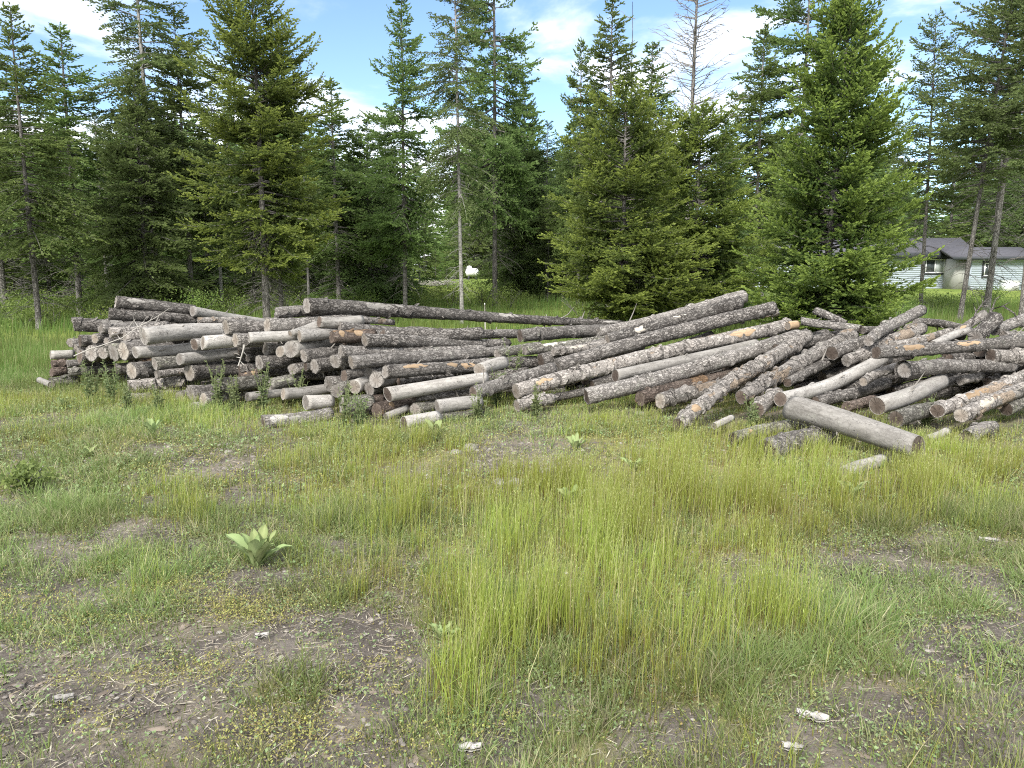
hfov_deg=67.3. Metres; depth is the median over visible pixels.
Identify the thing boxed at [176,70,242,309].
larch tree
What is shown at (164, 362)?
log
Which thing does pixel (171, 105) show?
fir tree
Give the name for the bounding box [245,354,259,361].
log
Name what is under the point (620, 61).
fir tree
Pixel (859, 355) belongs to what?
log
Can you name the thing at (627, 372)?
log
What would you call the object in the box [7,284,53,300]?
bush
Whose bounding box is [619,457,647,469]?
mullein plant
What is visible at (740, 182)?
fir tree
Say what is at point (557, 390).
log
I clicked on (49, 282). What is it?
conifer
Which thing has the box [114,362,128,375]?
log
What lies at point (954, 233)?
conifer
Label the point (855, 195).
fir tree
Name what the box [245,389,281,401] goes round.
log
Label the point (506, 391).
log
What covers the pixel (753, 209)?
conifer
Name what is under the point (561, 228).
conifer
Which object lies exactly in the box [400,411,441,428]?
log
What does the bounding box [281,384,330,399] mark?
log
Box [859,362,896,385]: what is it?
log
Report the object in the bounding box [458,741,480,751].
bark piece
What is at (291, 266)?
fir tree
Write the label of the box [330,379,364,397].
log
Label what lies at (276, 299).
bush
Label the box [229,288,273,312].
bush
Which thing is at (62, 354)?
log
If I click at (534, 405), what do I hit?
weed
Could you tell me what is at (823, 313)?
log
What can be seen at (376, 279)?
fir tree
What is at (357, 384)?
log
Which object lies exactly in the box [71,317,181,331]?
log
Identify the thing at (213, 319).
log
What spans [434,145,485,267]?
conifer
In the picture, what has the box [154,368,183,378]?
log
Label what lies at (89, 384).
weed
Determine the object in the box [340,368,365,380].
log
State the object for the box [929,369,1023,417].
log
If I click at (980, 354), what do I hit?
log
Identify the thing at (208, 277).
conifer
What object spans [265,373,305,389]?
log
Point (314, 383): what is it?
log
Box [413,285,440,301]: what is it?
shrub
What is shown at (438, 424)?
mullein plant
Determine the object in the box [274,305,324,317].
log
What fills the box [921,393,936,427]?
weed
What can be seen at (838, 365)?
log
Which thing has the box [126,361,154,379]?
log
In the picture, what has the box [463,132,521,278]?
conifer
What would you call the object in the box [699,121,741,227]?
larch tree
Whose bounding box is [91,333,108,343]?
log
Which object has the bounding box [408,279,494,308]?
shrub
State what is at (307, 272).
larch tree
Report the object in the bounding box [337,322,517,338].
log
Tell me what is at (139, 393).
log
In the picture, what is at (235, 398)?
weed
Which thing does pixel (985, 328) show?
log
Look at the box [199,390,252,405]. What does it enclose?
log
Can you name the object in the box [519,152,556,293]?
conifer
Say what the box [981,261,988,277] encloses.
window
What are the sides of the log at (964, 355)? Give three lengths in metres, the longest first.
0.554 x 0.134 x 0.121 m
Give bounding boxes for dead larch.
[617,2,642,95]
[630,0,749,301]
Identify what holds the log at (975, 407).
on the log at (1013, 407)
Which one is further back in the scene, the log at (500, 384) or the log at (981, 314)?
the log at (981, 314)
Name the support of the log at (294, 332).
on the log at (266, 336)
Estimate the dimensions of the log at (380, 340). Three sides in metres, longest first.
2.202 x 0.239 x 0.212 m
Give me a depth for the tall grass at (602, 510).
4.72 m
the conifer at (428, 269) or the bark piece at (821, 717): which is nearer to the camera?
the bark piece at (821, 717)
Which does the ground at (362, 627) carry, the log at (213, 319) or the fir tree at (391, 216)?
the fir tree at (391, 216)
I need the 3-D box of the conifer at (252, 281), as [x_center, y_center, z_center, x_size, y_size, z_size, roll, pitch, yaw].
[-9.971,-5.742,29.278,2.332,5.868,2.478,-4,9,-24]
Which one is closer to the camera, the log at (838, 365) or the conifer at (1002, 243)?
the log at (838, 365)
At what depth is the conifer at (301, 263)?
38.91 m
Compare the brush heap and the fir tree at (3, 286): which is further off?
the brush heap
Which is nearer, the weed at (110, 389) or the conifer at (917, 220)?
the weed at (110, 389)
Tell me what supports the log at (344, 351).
on the log at (368, 372)
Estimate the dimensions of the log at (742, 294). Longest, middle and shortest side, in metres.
2.376 x 0.378 x 0.348 m
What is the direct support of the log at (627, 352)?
on the log at (585, 382)
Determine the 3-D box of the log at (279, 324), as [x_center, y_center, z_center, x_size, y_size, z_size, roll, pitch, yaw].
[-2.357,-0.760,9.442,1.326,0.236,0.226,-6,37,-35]
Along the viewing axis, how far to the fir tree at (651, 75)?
24.15 m
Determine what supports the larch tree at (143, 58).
on the ground at (362, 627)
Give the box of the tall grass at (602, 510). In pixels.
[0,380,1023,767]
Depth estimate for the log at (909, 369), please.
8.17 m
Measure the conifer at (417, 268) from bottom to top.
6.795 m
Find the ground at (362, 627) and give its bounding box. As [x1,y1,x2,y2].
[0,271,1023,767]
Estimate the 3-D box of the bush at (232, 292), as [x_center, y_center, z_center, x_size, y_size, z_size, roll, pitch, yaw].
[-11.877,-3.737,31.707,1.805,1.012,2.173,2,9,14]
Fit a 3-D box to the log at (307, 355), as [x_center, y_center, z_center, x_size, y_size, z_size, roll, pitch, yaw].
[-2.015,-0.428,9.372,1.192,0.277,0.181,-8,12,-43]
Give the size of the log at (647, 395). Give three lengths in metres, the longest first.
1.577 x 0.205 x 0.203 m
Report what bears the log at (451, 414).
on the ground at (362, 627)
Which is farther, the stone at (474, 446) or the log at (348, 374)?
the log at (348, 374)
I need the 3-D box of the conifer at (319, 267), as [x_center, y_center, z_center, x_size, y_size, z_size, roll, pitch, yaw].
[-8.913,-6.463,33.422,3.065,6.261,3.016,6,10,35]
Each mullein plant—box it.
[53,396,69,407]
[76,444,99,456]
[139,417,161,433]
[225,524,291,567]
[424,419,450,431]
[429,621,461,638]
[556,484,589,503]
[566,432,586,449]
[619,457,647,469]
[838,480,867,499]
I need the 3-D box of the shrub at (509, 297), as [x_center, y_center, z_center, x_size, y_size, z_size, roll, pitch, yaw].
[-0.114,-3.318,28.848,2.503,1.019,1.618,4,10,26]
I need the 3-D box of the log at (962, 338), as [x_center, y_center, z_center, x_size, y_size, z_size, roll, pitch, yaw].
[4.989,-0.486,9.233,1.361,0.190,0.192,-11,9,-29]
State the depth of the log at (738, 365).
9.58 m
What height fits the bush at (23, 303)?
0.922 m
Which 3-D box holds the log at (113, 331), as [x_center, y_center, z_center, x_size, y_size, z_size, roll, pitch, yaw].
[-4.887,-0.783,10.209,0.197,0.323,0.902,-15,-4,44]
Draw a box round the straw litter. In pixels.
[0,382,1023,767]
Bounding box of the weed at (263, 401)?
[252,361,272,409]
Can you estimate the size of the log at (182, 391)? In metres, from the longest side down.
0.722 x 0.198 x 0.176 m
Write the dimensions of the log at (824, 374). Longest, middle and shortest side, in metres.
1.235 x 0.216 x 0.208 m
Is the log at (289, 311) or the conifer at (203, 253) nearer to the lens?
the log at (289, 311)
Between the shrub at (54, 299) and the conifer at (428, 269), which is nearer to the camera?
the shrub at (54, 299)
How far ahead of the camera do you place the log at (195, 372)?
9.55 m
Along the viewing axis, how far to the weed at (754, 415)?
7.57 m
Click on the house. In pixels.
(941, 263)
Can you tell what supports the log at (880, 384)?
on the ground at (362, 627)
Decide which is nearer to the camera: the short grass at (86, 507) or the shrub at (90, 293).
the short grass at (86, 507)
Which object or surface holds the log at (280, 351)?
on the log at (275, 361)
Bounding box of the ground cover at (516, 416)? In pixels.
[0,376,1023,767]
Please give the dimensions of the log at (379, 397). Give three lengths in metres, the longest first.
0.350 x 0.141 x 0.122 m
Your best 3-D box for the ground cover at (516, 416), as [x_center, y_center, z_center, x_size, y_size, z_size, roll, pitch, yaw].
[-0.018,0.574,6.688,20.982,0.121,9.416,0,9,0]
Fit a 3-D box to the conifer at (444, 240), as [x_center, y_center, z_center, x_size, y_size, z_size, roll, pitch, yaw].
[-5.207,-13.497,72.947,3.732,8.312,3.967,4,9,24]
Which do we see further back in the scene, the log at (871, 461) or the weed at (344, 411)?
the weed at (344, 411)
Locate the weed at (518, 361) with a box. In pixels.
[502,338,523,369]
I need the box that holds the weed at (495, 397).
[489,367,505,406]
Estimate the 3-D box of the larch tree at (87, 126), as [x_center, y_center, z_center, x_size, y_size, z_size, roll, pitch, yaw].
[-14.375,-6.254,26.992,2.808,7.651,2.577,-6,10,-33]
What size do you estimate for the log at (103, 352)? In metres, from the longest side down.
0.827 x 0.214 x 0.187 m
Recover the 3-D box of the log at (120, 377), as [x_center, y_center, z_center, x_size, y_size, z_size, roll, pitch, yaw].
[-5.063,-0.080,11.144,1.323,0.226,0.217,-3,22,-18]
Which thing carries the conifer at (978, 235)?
on the ground at (362, 627)
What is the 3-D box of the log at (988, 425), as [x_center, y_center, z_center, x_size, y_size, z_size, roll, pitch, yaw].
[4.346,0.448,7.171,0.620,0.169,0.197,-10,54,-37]
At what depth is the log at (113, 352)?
9.94 m
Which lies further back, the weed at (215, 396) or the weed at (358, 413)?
the weed at (215, 396)
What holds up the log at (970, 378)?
on the log at (952, 381)
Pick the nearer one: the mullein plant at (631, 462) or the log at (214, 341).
the mullein plant at (631, 462)
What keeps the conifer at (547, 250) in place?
on the ground at (362, 627)
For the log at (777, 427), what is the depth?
7.13 m
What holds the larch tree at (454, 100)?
on the ground at (362, 627)
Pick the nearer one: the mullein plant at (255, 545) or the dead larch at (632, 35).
the mullein plant at (255, 545)
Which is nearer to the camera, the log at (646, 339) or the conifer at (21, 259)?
the log at (646, 339)
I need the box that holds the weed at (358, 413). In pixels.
[350,392,370,426]
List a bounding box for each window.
[924,258,946,274]
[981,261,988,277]
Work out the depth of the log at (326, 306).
10.28 m
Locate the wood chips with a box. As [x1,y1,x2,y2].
[0,441,1023,767]
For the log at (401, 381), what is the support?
on the log at (376, 380)
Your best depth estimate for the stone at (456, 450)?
6.74 m
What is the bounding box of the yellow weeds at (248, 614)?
[0,378,1023,767]
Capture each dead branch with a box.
[74,308,169,355]
[237,345,246,365]
[971,297,989,325]
[984,296,1018,321]
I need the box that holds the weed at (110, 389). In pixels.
[100,360,119,398]
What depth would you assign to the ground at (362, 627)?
3.21 m
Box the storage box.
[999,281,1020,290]
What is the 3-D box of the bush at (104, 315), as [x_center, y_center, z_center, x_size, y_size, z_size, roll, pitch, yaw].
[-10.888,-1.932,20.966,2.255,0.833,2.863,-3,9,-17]
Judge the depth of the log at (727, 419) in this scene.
7.44 m
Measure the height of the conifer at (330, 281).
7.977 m
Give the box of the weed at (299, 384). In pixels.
[287,369,307,407]
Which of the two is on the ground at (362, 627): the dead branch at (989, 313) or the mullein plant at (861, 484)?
the mullein plant at (861, 484)
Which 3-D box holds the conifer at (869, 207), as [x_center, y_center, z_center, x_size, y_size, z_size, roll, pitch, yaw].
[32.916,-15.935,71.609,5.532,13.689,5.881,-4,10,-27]
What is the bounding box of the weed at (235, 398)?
[226,374,240,414]
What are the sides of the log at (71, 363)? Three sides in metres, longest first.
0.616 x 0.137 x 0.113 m
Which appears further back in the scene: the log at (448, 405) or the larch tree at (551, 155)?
the larch tree at (551, 155)
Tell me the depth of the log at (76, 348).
10.48 m
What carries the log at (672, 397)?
on the ground at (362, 627)
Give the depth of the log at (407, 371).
8.56 m
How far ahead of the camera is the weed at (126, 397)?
8.59 m
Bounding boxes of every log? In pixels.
[36,377,54,387]
[48,374,79,386]
[49,366,67,376]
[50,350,75,358]
[50,358,67,366]
[66,337,77,346]
[66,359,115,367]
[67,365,114,376]
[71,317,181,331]
[73,344,86,352]
[76,349,111,363]
[78,335,102,347]
[85,343,104,361]
[86,373,111,377]
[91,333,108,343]
[97,346,109,358]
[98,319,168,333]
[103,337,122,346]
[108,308,196,323]
[108,315,169,338]
[108,343,134,361]
[112,374,126,383]
[114,296,195,313]
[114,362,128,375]
[117,339,189,360]
[122,330,139,340]
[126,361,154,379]
[127,376,186,392]
[131,392,151,399]
[132,341,209,357]
[138,358,151,361]
[139,323,223,344]
[151,355,215,370]
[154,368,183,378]
[175,390,186,399]
[176,348,244,364]
[184,361,247,380]
[186,379,208,384]
[186,384,258,401]
[190,306,264,320]
[190,338,201,349]
[197,316,246,322]
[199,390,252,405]
[200,334,261,349]
[201,380,214,384]
[215,373,269,392]
[216,358,245,361]
[222,319,263,334]
[231,333,263,347]
[237,347,275,355]
[238,363,256,373]
[238,368,263,376]
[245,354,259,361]
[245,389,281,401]
[248,327,297,343]
[255,355,301,369]
[261,407,333,428]
[262,341,287,354]
[263,314,367,330]
[264,367,289,377]
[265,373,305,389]
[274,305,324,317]
[276,346,285,356]
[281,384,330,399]
[284,339,341,357]
[287,362,310,374]
[287,382,323,387]
[288,320,318,336]
[297,328,337,341]
[300,343,342,362]
[302,297,622,326]
[302,394,334,409]
[303,362,310,370]
[304,369,345,380]
[310,357,350,376]
[316,315,364,327]
[324,376,341,391]
[329,328,376,343]
[329,355,348,369]
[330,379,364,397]
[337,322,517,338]
[338,332,484,358]
[339,394,374,413]
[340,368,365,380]
[342,326,431,345]
[348,345,508,368]
[349,377,368,393]
[361,333,511,347]
[363,366,382,378]
[364,317,394,324]
[364,382,396,394]
[369,372,396,387]
[371,398,415,417]
[373,394,384,402]
[379,327,484,339]
[381,359,478,378]
[383,372,488,401]
[383,405,409,419]
[396,374,454,384]
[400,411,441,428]
[409,400,435,414]
[411,390,468,401]
[435,395,482,412]
[441,408,484,420]
[450,380,511,393]
[454,356,538,374]
[455,367,528,379]
[469,362,556,396]
[474,356,508,372]
[483,386,566,399]
[493,342,540,356]
[512,317,792,398]
[514,392,555,411]
[517,324,609,341]
[521,331,603,354]
[537,338,603,365]
[551,334,606,355]
[553,301,777,370]
[554,382,608,400]
[557,348,644,371]
[565,381,582,388]
[581,373,610,386]
[583,329,799,404]
[588,373,613,386]
[596,290,747,335]
[604,296,743,342]
[607,331,713,358]
[612,339,758,381]
[635,367,735,406]
[655,377,752,408]
[673,328,813,431]
[711,415,734,428]
[722,329,829,369]
[726,369,773,396]
[728,419,810,442]
[735,328,858,404]
[749,309,779,320]
[750,387,782,416]
[756,425,839,460]
[768,348,809,370]
[772,330,840,349]
[774,356,893,405]
[782,396,924,456]
[783,335,865,386]
[785,321,799,329]
[791,372,818,386]
[794,379,818,388]
[800,317,861,332]
[811,377,891,404]
[812,307,847,322]
[817,357,905,380]
[825,330,894,359]
[829,357,912,368]
[837,374,900,389]
[837,454,888,476]
[841,322,927,366]
[841,395,876,410]
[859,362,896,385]
[860,326,876,333]
[863,305,926,345]
[869,371,948,414]
[871,327,1023,358]
[885,377,929,393]
[888,400,936,427]
[890,327,957,345]
[892,375,925,383]
[894,357,1017,379]
[898,336,965,357]
[901,372,991,391]
[912,318,961,330]
[918,382,978,402]
[924,427,950,442]
[929,327,972,342]
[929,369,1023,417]
[930,364,1023,382]
[945,353,979,358]
[953,381,1023,422]
[954,310,987,329]
[955,421,999,443]
[956,372,984,384]
[967,311,1002,339]
[973,331,1023,357]
[982,373,1011,384]
[985,347,1023,364]
[991,313,1023,335]
[999,330,1018,336]
[999,396,1023,415]
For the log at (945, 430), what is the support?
on the ground at (362, 627)
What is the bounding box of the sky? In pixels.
[0,0,1023,264]
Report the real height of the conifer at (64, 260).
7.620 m
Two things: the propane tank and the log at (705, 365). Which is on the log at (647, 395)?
the log at (705, 365)
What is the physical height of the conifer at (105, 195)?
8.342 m
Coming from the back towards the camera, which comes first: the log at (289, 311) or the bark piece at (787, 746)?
the log at (289, 311)
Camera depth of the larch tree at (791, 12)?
26.00 m
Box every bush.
[0,294,41,317]
[0,302,51,328]
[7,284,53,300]
[9,293,90,325]
[45,290,115,325]
[63,299,113,318]
[192,283,246,310]
[208,285,247,301]
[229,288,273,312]
[248,286,304,314]
[284,278,324,299]
[401,291,437,303]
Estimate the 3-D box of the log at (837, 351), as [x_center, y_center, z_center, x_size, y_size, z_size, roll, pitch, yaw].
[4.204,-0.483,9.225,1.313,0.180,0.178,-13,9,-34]
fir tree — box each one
[0,1,109,329]
[0,21,139,317]
[0,46,66,307]
[45,61,217,318]
[104,4,248,297]
[161,0,352,318]
[221,56,327,309]
[290,76,390,298]
[302,118,441,304]
[349,0,457,304]
[425,0,562,305]
[464,86,570,299]
[536,75,725,321]
[537,36,611,304]
[557,0,654,306]
[595,41,695,304]
[629,96,780,312]
[657,120,767,309]
[710,23,800,305]
[728,0,944,337]
[883,10,996,304]
[916,0,1023,311]
[935,0,1023,314]
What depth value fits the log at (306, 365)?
9.01 m
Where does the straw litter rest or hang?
on the ground at (362, 627)
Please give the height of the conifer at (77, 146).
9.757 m
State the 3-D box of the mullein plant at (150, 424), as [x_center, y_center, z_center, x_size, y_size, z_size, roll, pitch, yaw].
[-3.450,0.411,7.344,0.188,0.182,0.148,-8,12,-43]
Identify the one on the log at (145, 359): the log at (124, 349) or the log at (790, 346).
the log at (124, 349)
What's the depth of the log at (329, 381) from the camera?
8.79 m
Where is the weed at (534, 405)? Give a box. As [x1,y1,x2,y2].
[530,383,542,418]
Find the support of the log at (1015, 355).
on the log at (941, 408)
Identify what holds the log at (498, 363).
on the log at (407, 371)
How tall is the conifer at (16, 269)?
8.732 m
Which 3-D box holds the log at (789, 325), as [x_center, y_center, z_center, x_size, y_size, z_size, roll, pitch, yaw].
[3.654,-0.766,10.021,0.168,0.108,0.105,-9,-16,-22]
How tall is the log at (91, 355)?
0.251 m
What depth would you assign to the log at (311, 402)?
8.42 m
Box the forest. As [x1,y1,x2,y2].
[3,118,1023,278]
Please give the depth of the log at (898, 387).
9.17 m
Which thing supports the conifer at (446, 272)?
on the ground at (362, 627)
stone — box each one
[448,449,461,453]
[463,443,477,449]
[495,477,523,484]
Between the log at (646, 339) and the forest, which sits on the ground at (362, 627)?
the forest
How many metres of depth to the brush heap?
40.49 m
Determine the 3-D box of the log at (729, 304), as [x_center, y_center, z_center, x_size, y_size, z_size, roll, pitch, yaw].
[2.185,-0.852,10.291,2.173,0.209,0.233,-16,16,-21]
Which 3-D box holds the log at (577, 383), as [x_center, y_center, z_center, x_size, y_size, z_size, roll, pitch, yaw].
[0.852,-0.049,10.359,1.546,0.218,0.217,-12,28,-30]
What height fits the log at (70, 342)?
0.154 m
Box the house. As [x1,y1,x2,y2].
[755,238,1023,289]
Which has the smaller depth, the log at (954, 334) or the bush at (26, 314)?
the log at (954, 334)
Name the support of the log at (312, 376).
on the log
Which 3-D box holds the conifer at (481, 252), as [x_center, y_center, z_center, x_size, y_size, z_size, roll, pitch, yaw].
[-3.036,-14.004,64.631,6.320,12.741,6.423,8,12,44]
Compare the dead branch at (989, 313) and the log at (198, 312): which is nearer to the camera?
the dead branch at (989, 313)
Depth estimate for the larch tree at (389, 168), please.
29.89 m
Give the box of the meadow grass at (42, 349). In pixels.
[0,291,1023,396]
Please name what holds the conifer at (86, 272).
on the ground at (362, 627)
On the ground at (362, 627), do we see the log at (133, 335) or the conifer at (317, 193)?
the conifer at (317, 193)
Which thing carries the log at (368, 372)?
on the log at (369, 389)
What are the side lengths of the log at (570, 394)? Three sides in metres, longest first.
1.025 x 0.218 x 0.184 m
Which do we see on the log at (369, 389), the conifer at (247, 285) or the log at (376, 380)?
the log at (376, 380)
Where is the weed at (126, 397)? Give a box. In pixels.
[118,381,135,410]
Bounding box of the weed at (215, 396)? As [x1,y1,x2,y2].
[204,359,225,407]
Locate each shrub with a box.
[0,282,57,312]
[0,457,62,493]
[14,290,83,321]
[63,279,142,312]
[164,286,231,312]
[200,292,256,315]
[286,294,343,317]
[336,288,391,302]
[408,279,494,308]
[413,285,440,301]
[463,274,502,310]
[486,284,544,307]
[558,276,608,325]
[612,298,661,320]
[879,295,925,315]
[888,289,979,313]
[957,283,1019,306]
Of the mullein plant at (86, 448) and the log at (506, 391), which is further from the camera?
the log at (506, 391)
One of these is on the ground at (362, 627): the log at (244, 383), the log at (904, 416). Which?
the log at (904, 416)
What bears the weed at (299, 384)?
on the ground at (362, 627)
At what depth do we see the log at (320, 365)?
8.98 m
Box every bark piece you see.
[52,693,73,701]
[254,631,268,637]
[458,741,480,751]
[781,741,803,750]
[796,708,828,721]
[979,536,998,541]
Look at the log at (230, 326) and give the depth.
9.16 m
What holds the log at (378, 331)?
on the log at (307, 355)
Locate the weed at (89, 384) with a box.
[80,360,100,397]
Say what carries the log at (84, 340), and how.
on the log at (81, 357)
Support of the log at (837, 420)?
on the log at (785, 436)
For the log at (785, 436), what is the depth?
6.65 m
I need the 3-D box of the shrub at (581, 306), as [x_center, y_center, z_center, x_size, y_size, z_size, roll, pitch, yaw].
[2.022,-2.084,19.713,1.636,1.562,2.386,-4,10,-27]
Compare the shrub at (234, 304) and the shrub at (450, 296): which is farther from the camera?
the shrub at (450, 296)
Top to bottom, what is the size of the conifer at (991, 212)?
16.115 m
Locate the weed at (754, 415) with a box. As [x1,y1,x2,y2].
[743,394,759,426]
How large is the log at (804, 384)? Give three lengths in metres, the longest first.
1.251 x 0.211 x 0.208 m
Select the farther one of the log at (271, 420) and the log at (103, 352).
the log at (103, 352)
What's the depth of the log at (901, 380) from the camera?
9.12 m
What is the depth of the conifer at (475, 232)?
36.90 m
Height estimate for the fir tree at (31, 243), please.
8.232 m
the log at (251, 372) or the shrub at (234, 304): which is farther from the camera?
the shrub at (234, 304)
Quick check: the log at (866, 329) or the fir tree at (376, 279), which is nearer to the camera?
the log at (866, 329)
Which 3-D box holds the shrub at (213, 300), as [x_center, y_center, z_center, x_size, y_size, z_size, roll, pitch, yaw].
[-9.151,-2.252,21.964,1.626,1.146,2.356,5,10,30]
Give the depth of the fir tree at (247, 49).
18.39 m
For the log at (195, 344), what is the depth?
9.35 m
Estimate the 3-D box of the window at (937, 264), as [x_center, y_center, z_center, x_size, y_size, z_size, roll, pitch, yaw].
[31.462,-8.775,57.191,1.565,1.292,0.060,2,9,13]
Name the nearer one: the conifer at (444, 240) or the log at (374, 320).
the log at (374, 320)
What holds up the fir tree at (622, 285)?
on the ground at (362, 627)
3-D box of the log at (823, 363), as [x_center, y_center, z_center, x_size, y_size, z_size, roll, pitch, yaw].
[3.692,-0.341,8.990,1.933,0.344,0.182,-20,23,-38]
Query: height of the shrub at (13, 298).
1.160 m
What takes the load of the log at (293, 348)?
on the log
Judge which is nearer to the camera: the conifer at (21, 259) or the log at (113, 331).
the log at (113, 331)
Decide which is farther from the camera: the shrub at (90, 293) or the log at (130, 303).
the shrub at (90, 293)
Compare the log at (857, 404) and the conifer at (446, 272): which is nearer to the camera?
the log at (857, 404)
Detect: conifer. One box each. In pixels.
[1,129,54,302]
[4,155,66,297]
[4,167,87,303]
[19,131,103,295]
[34,112,94,294]
[50,144,136,294]
[51,143,91,292]
[56,161,97,294]
[71,134,138,286]
[107,147,201,292]
[137,166,203,294]
[172,156,217,293]
[173,140,258,298]
[184,108,258,294]
[208,142,269,291]
[226,167,276,306]
[228,173,306,297]
[270,165,332,297]
[282,172,320,293]
[294,138,353,292]
[309,135,352,285]
[316,131,384,293]
[359,196,425,292]
[376,164,425,280]
[411,188,439,276]
[415,221,444,279]
[430,247,444,278]
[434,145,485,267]
[437,199,467,278]
[441,142,500,278]
[441,257,450,278]
[446,140,488,264]
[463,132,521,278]
[464,179,519,251]
[475,136,543,296]
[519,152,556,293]
[520,169,566,276]
[525,199,568,301]
[526,120,606,287]
[539,150,592,298]
[549,192,576,294]
[743,171,770,283]
[751,144,790,295]
[852,146,894,238]
[900,182,937,237]
[914,146,993,246]
[945,141,1012,246]
[957,135,1023,246]
[990,166,1023,247]
[998,165,1023,246]
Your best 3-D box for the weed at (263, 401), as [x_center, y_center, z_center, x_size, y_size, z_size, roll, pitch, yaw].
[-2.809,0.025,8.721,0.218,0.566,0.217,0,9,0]
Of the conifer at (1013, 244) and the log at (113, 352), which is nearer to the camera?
the log at (113, 352)
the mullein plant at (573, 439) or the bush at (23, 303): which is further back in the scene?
the bush at (23, 303)
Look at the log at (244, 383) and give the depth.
8.96 m
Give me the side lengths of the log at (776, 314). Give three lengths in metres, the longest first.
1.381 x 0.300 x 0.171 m
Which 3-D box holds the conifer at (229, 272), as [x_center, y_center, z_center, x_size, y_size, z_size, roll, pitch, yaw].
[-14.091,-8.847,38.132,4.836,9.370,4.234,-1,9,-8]
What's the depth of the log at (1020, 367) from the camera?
9.03 m
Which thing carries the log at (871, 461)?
on the ground at (362, 627)
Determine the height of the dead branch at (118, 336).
0.623 m
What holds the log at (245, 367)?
on the log at (277, 372)
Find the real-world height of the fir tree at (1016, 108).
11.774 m
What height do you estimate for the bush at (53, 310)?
0.939 m
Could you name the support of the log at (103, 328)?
on the log at (97, 338)
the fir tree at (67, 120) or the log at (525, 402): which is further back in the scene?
the fir tree at (67, 120)
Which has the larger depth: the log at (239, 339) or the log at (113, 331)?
the log at (113, 331)
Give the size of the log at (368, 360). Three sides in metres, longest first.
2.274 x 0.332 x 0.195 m
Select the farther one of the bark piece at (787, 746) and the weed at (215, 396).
the weed at (215, 396)
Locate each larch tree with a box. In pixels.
[66,95,148,286]
[70,0,231,276]
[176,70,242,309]
[289,113,339,297]
[369,124,419,267]
[401,0,505,322]
[515,119,566,299]
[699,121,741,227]
[725,0,879,292]
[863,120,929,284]
[912,0,1023,320]
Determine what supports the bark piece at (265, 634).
on the ground at (362, 627)
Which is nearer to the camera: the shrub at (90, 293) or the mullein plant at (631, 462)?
the mullein plant at (631, 462)
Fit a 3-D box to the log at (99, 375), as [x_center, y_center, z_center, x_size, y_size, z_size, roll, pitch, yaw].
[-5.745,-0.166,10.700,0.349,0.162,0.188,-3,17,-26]
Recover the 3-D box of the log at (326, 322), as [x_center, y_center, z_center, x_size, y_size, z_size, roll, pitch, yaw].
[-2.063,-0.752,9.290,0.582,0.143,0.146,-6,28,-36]
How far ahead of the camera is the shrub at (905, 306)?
23.85 m
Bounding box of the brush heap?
[417,278,456,285]
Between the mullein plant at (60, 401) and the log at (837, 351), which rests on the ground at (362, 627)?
the mullein plant at (60, 401)
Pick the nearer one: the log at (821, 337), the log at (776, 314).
the log at (821, 337)
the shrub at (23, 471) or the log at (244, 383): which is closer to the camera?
the shrub at (23, 471)
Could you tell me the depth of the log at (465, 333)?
9.56 m
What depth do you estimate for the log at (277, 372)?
9.65 m
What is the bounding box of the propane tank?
[465,266,478,278]
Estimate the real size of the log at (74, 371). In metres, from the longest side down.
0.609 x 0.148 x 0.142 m
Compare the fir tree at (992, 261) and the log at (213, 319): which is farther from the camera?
the fir tree at (992, 261)
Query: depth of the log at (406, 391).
8.37 m
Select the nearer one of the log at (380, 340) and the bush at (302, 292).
the log at (380, 340)
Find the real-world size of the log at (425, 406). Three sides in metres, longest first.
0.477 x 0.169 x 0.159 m
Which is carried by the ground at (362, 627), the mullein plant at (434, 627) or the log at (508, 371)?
the mullein plant at (434, 627)
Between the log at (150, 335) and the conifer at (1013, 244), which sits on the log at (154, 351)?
the log at (150, 335)
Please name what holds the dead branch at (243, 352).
attached to the log at (266, 336)
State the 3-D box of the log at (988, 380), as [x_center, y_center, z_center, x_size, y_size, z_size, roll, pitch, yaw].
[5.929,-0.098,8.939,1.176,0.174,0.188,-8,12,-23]
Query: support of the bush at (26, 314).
on the ground at (362, 627)
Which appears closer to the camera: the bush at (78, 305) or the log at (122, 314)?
the log at (122, 314)
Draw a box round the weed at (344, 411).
[337,382,354,424]
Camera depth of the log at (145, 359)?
10.00 m
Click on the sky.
(352, 32)
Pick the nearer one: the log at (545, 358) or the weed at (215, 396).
the weed at (215, 396)
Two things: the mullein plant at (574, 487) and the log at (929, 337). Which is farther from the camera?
the log at (929, 337)
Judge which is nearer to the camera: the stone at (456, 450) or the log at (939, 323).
the stone at (456, 450)
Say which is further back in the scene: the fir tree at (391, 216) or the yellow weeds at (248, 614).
the fir tree at (391, 216)
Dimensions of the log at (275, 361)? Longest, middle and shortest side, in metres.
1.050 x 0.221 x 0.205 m
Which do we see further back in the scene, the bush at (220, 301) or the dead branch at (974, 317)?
the bush at (220, 301)
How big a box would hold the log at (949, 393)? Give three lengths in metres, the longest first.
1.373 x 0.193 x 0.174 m
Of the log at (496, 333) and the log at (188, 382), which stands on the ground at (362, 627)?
the log at (188, 382)
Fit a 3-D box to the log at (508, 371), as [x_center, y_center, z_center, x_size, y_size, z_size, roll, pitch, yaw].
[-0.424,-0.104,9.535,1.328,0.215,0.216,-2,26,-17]
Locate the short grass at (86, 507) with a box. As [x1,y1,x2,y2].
[0,363,1023,767]
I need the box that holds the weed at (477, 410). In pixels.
[469,382,489,420]
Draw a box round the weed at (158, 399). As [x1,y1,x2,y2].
[151,381,165,413]
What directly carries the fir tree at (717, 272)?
on the ground at (362, 627)

